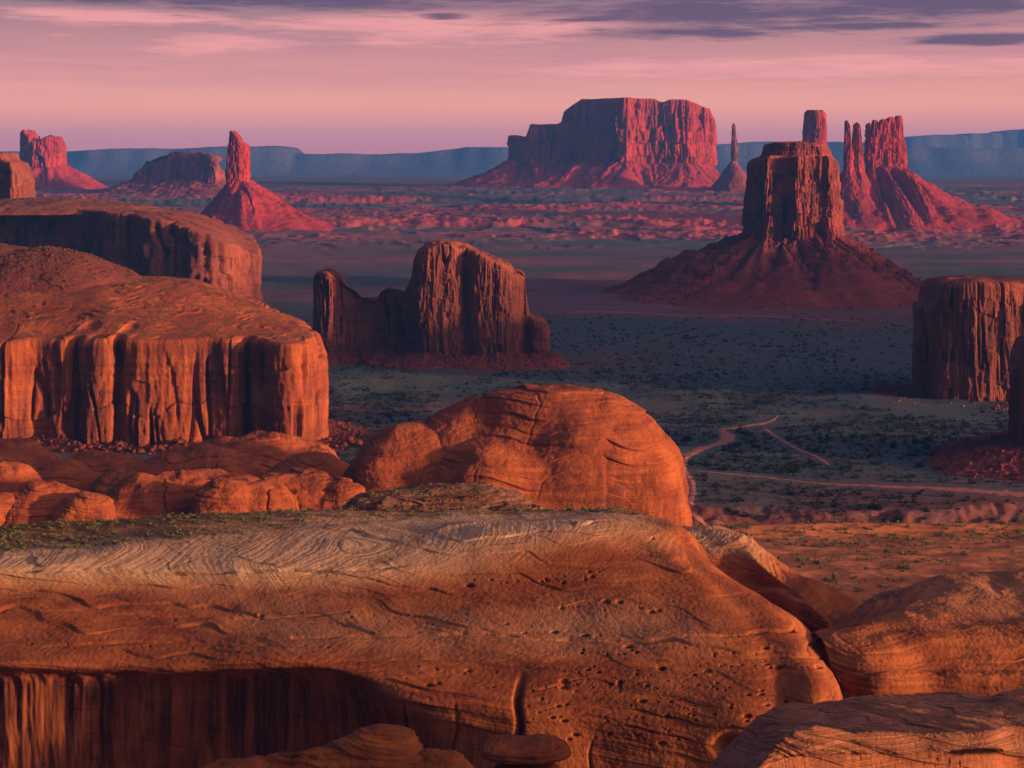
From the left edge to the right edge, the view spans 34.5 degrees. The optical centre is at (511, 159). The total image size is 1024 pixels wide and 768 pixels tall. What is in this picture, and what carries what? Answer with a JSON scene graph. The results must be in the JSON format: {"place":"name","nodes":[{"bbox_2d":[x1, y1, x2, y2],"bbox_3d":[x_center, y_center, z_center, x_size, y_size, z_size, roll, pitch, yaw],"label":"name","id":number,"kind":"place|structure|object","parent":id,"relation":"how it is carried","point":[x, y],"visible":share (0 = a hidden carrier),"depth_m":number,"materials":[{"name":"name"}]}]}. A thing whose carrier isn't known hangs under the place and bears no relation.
{"place":"outdoors","nodes":[
{"label":"outdoors","id":0,"kind":"place"},
{"bbox_2d":[0,142,1023,174],"bbox_3d":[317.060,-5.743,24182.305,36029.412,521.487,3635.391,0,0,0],"label":"hills","id":1,"kind":"structure","parent":0,"point":[274,160],"depth_m":24154.62,"materials":[{"name":"blue stone"}]},
{"bbox_2d":[0,0,1023,153],"label":"sky","id":2,"kind":"structure","parent":0,"point":[310,76],"materials":[{"name":"pink"}]},
{"bbox_2d":[35,175,1023,525],"bbox_3d":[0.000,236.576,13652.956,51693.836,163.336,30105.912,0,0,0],"label":"ground","id":3,"kind":"structure","parent":0,"point":[571,253],"depth_m":3088.35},
{"bbox_2d":[0,152,35,198],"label":"stub butte","id":4,"kind":"object","parent":3,"relation":"on","point":[17,179],"visible":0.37,"depth_m":3829.97,"materials":[{"name":"orange stone"}]},
{"bbox_2d":[0,461,43,525],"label":"slickrock hump","id":5,"kind":"object","parent":3,"relation":"on","point":[13,475],"visible":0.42,"depth_m":1277.20,"materials":[{"name":"orange stone"}]},
{"bbox_2d":[0,438,99,491],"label":"slickrock hump","id":6,"kind":"object","parent":3,"relation":"on","point":[45,463],"visible":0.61,"depth_m":1426.80,"materials":[{"name":"brown stone"}]},
{"bbox_2d":[1,480,115,526],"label":"slickrock hump","id":7,"kind":"object","parent":3,"relation":"on","point":[36,502],"visible":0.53,"depth_m":1166.69,"materials":[{"name":"orange stone"}]},
{"bbox_2d":[19,129,108,189],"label":"castle butte","id":8,"kind":"object","parent":3,"relation":"on","point":[44,158],"visible":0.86,"depth_m":9887.97,"materials":[{"name":"red stone"}]},
{"bbox_2d":[69,449,165,493],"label":"slickrock hump","id":9,"kind":"object","parent":3,"relation":"on","point":[110,469],"visible":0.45,"depth_m":1435.61,"materials":[{"name":"brown stone"}]},
{"bbox_2d":[0,197,262,300],"bbox_3d":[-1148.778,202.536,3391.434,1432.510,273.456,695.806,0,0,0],"label":"dark mesa","id":10,"kind":"structure","parent":3,"relation":"on","point":[141,239],"depth_m":3210.45,"materials":[{"name":"brown stone"}]},
{"bbox_2d":[87,151,273,195],"bbox_3d":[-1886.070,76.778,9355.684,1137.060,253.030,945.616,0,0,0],"label":"mesa","id":11,"kind":"structure","parent":3,"relation":"on","point":[182,173],"depth_m":9215.70,"materials":[{"name":"red stone"}]},
{"bbox_2d":[0,243,370,453],"bbox_3d":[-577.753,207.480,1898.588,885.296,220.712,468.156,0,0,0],"label":"orange mesa","id":12,"kind":"structure","parent":3,"relation":"on","point":[114,380],"depth_m":1735.19,"materials":[{"name":"orange stone"}]},
{"bbox_2d":[103,468,290,518],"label":"slickrock hump","id":13,"kind":"object","parent":3,"relation":"on","point":[139,495],"visible":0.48,"depth_m":1201.33,"materials":[{"name":"orange stone"}]},
{"bbox_2d":[142,430,349,476],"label":"slickrock hump","id":14,"kind":"object","parent":3,"relation":"on","point":[256,453],"visible":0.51,"depth_m":1430.01,"materials":[{"name":"orange stone"}]},
{"bbox_2d":[200,130,334,231],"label":"sandstone spire","id":15,"kind":"structure","parent":3,"relation":"on","point":[241,200],"depth_m":6580.06,"materials":[{"name":"red stone"}]},
{"bbox_2d":[258,467,365,510],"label":"slickrock hump","id":16,"kind":"object","parent":3,"relation":"on","point":[304,488],"visible":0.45,"depth_m":1242.20,"materials":[{"name":"orange stone"}]},
{"bbox_2d":[201,723,473,767],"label":"rock","id":17,"kind":"object","parent":3,"relation":"on","point":[380,745],"visible":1,"depth_m":324.15,"materials":[{"name":"brown stone"}]},
{"bbox_2d":[0,509,844,767],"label":"slickrock ledge","id":18,"kind":"object","parent":3,"relation":"on","point":[607,639],"visible":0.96,"depth_m":522.80,"materials":[{"name":"brown stone"}]},
{"bbox_2d":[342,492,554,511],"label":"shale terrace","id":19,"kind":"structure","parent":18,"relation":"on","point":[445,502],"depth_m":650.58,"materials":[{"name":"brown stone"}]},
{"bbox_2d":[565,503,573,510],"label":"sagebrush","id":20,"kind":"object","parent":18,"relation":"on","point":[569,508],"visible":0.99,"depth_m":607.06,"materials":[{"name":"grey plant"}]},
{"bbox_2d":[341,482,536,509],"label":"scrub terrace","id":21,"kind":"structure","parent":3,"relation":"on","point":[437,489],"depth_m":712.45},
{"bbox_2d":[313,239,573,371],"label":"weathered butte","id":22,"kind":"object","parent":3,"relation":"on","point":[456,305],"visible":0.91,"depth_m":2404.86,"materials":[{"name":"brown stone"}]},
{"bbox_2d":[0,244,1023,595],"bbox_3d":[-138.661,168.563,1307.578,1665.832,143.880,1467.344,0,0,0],"label":"undergrowth","id":23,"kind":"object","parent":3,"relation":"on","point":[492,512],"visible":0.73,"depth_m":700.27,"materials":[{"name":"green plant"}]},
{"bbox_2d":[343,384,691,526],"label":"sandstone dome","id":24,"kind":"structure","parent":3,"relation":"on","point":[556,446],"depth_m":1253.99,"materials":[{"name":"orange stone"}]},
{"bbox_2d":[480,733,570,767],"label":"capped rock","id":25,"kind":"object","parent":3,"relation":"on","point":[538,750],"visible":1,"depth_m":331.29,"materials":[{"name":"brown stone"}]},
{"bbox_2d":[445,97,720,188],"bbox_3d":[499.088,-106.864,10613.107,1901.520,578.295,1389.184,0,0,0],"label":"long mesa","id":26,"kind":"structure","parent":3,"relation":"on","point":[618,143],"depth_m":10300.61,"materials":[{"name":"red stone"}]},
{"bbox_2d":[303,314,1022,523],"bbox_3d":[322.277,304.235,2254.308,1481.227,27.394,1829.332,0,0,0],"label":"scrub","id":27,"kind":"object","parent":3,"relation":"on","point":[735,455],"visible":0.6,"depth_m":1924.37,"materials":[{"name":"green plant"}]},
{"bbox_2d":[681,433,690,440],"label":"juniper bush","id":28,"kind":"object","parent":3,"relation":"on","point":[685,439],"visible":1,"depth_m":1762.27,"materials":[{"name":"green plant"}]},
{"bbox_2d":[709,480,718,487],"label":"juniper bush","id":29,"kind":"object","parent":3,"relation":"on","point":[714,485],"visible":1,"depth_m":1510.35,"materials":[{"name":"green plant"}]},
{"bbox_2d":[707,123,746,191],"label":"needle spire","id":30,"kind":"structure","parent":3,"relation":"on","point":[733,176],"depth_m":9720.48,"materials":[{"name":"red stone"}]},
{"bbox_2d":[733,495,744,501],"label":"juniper bush","id":31,"kind":"object","parent":3,"relation":"on","point":[741,499],"visible":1,"depth_m":1453.35,"materials":[{"name":"green plant"}]},
{"bbox_2d":[742,509,751,516],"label":"juniper bush","id":32,"kind":"object","parent":3,"relation":"on","point":[746,514],"visible":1,"depth_m":1415.78,"materials":[{"name":"green plant"}]},
{"bbox_2d":[743,428,752,436],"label":"juniper bush","id":33,"kind":"object","parent":3,"relation":"on","point":[747,433],"visible":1,"depth_m":1791.33,"materials":[{"name":"green plant"}]},
{"bbox_2d":[746,485,757,490],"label":"juniper bush","id":34,"kind":"object","parent":3,"relation":"on","point":[752,488],"visible":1,"depth_m":1501.26,"materials":[{"name":"green plant"}]},
{"bbox_2d":[600,141,923,309],"bbox_3d":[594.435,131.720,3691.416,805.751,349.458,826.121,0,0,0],"label":"dark butte","id":35,"kind":"object","parent":3,"relation":"on","point":[791,246],"visible":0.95,"depth_m":3585.71,"materials":[{"name":"brown stone"}]},
{"bbox_2d":[685,526,863,679],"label":"rock shoulder","id":36,"kind":"object","parent":3,"relation":"on","point":[810,604],"visible":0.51,"depth_m":604.76},
{"bbox_2d":[776,469,790,474],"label":"juniper bush","id":37,"kind":"object","parent":3,"relation":"on","point":[783,472],"visible":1,"depth_m":1580.00,"materials":[{"name":"green plant"}]},
{"bbox_2d":[785,433,793,440],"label":"juniper bush","id":38,"kind":"object","parent":3,"relation":"on","point":[789,437],"visible":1,"depth_m":1766.45,"materials":[{"name":"green plant"}]},
{"bbox_2d":[786,467,797,472],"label":"juniper bush","id":39,"kind":"object","parent":3,"relation":"on","point":[793,470],"visible":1,"depth_m":1588.11,"materials":[{"name":"green plant"}]},
{"bbox_2d":[787,488,796,495],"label":"juniper bush","id":40,"kind":"object","parent":3,"relation":"on","point":[791,492],"visible":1,"depth_m":1484.54,"materials":[{"name":"green plant"}]},
{"bbox_2d":[786,461,799,467],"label":"juniper bush","id":41,"kind":"object","parent":3,"relation":"on","point":[795,464],"visible":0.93,"depth_m":1615.22,"materials":[{"name":"green plant"}]},
{"bbox_2d":[817,489,831,497],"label":"juniper bush","id":42,"kind":"object","parent":3,"relation":"on","point":[823,494],"visible":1,"depth_m":1475.98,"materials":[{"name":"green plant"}]},
{"bbox_2d":[831,499,838,506],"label":"juniper bush","id":43,"kind":"object","parent":3,"relation":"on","point":[834,504],"visible":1,"depth_m":1432.60,"materials":[{"name":"green plant"}]},
{"bbox_2d":[848,431,857,437],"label":"juniper bush","id":44,"kind":"object","parent":3,"relation":"on","point":[853,435],"visible":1,"depth_m":1778.89,"materials":[{"name":"green plant"}]},
{"bbox_2d":[856,505,866,510],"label":"juniper bush","id":45,"kind":"object","parent":3,"relation":"on","point":[860,508],"visible":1,"depth_m":1417.10,"materials":[{"name":"green plant"}]},
{"bbox_2d":[709,688,1023,767],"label":"swirled rock","id":46,"kind":"object","parent":3,"relation":"on","point":[946,730],"visible":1,"depth_m":247.78,"materials":[{"name":"brown stone"}]},
{"bbox_2d":[868,459,882,464],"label":"juniper bush","id":47,"kind":"object","parent":3,"relation":"on","point":[877,462],"visible":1,"depth_m":1621.71,"materials":[{"name":"green plant"}]},
{"bbox_2d":[889,440,896,448],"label":"juniper bush","id":48,"kind":"object","parent":3,"relation":"on","point":[892,445],"visible":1,"depth_m":1715.60,"materials":[{"name":"green plant"}]},
{"bbox_2d":[891,492,903,498],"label":"juniper bush","id":49,"kind":"object","parent":3,"relation":"on","point":[899,496],"visible":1,"depth_m":1463.83,"materials":[{"name":"green plant"}]},
{"bbox_2d":[910,496,918,503],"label":"juniper bush","id":50,"kind":"object","parent":3,"relation":"on","point":[913,499],"visible":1,"depth_m":1444.46,"materials":[{"name":"green plant"}]},
{"bbox_2d":[811,569,1023,697],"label":"rounded rock","id":51,"kind":"object","parent":3,"relation":"on","point":[960,632],"visible":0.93,"depth_m":502.55,"materials":[{"name":"orange stone"}]},
{"bbox_2d":[839,115,1021,231],"bbox_3d":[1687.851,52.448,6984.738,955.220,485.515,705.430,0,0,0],"label":"castle butte","id":52,"kind":"object","parent":3,"relation":"on","point":[886,189],"visible":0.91,"depth_m":6853.32,"materials":[{"name":"red stone"}]},
{"bbox_2d":[859,274,1023,410],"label":"butte","id":53,"kind":"object","parent":3,"relation":"on","point":[968,329],"visible":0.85,"depth_m":2059.36,"materials":[{"name":"brown stone"}]},
{"bbox_2d":[943,491,954,496],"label":"juniper bush","id":54,"kind":"object","parent":3,"relation":"on","point":[950,494],"visible":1,"depth_m":1467.66,"materials":[{"name":"green plant"}]},
{"bbox_2d":[967,477,976,483],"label":"juniper bush","id":55,"kind":"object","parent":3,"relation":"on","point":[973,482],"visible":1,"depth_m":1519.03,"materials":[{"name":"green plant"}]},
{"bbox_2d":[922,333,1023,481],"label":"edge butte","id":56,"kind":"object","parent":3,"relation":"on","point":[998,456],"visible":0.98,"depth_m":1624.03,"materials":[{"name":"brown stone"}]},
{"bbox_2d":[997,423,1006,429],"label":"juniper bush","id":57,"kind":"object","parent":3,"relation":"on","point":[1002,428],"visible":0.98,"depth_m":1834.71,"materials":[{"name":"green plant"}]},
{"bbox_2d":[574,311,870,321],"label":"path","id":58,"kind":"structure","parent":0,"point":[717,315],"depth_m":3187.34,"materials":[{"name":"brown soil"}]},
{"bbox_2d":[682,415,778,525],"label":"path","id":59,"kind":"structure","parent":0,"point":[726,436],"depth_m":1672.43,"materials":[{"name":"brown soil"}]},
{"bbox_2d":[741,110,826,204],"bbox_3d":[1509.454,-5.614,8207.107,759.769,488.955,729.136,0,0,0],"label":"tower butte","id":60,"kind":"object","parent":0,"point":[814,126],"visible":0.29,"depth_m":8142.27,"materials":[{"name":"red stone"}]},
{"bbox_2d":[763,428,829,465],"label":"path","id":61,"kind":"structure","parent":0,"point":[793,446],"depth_m":1728.19,"materials":[{"name":"brown soil"}]},
{"bbox_2d":[682,522,1023,601],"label":"sand flat","id":62,"kind":"structure","parent":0,"point":[975,559],"depth_m":813.12,"materials":[{"name":"orange sand"}]},
{"bbox_2d":[853,587,865,591],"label":"sagebrush","id":63,"kind":"object","parent":62,"relation":"on","point":[858,590],"visible":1,"depth_m":677.09,"materials":[{"name":"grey plant"}]},
{"bbox_2d":[895,562,905,568],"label":"sagebrush","id":64,"kind":"object","parent":62,"relation":"on","point":[901,566],"visible":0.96,"depth_m":741.83,"materials":[{"name":"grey plant"}]},
{"bbox_2d":[688,470,1023,496],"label":"path","id":65,"kind":"structure","parent":0,"point":[1001,493],"depth_m":1502.95,"materials":[{"name":"brown soil"}]},
{"bbox_2d":[738,129,1023,148],"bbox_3d":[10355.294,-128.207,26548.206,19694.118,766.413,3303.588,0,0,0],"label":"hills","id":66,"kind":"structure","parent":0,"point":[1004,139],"depth_m":26878.35,"materials":[{"name":"blue stone"}]}
]}

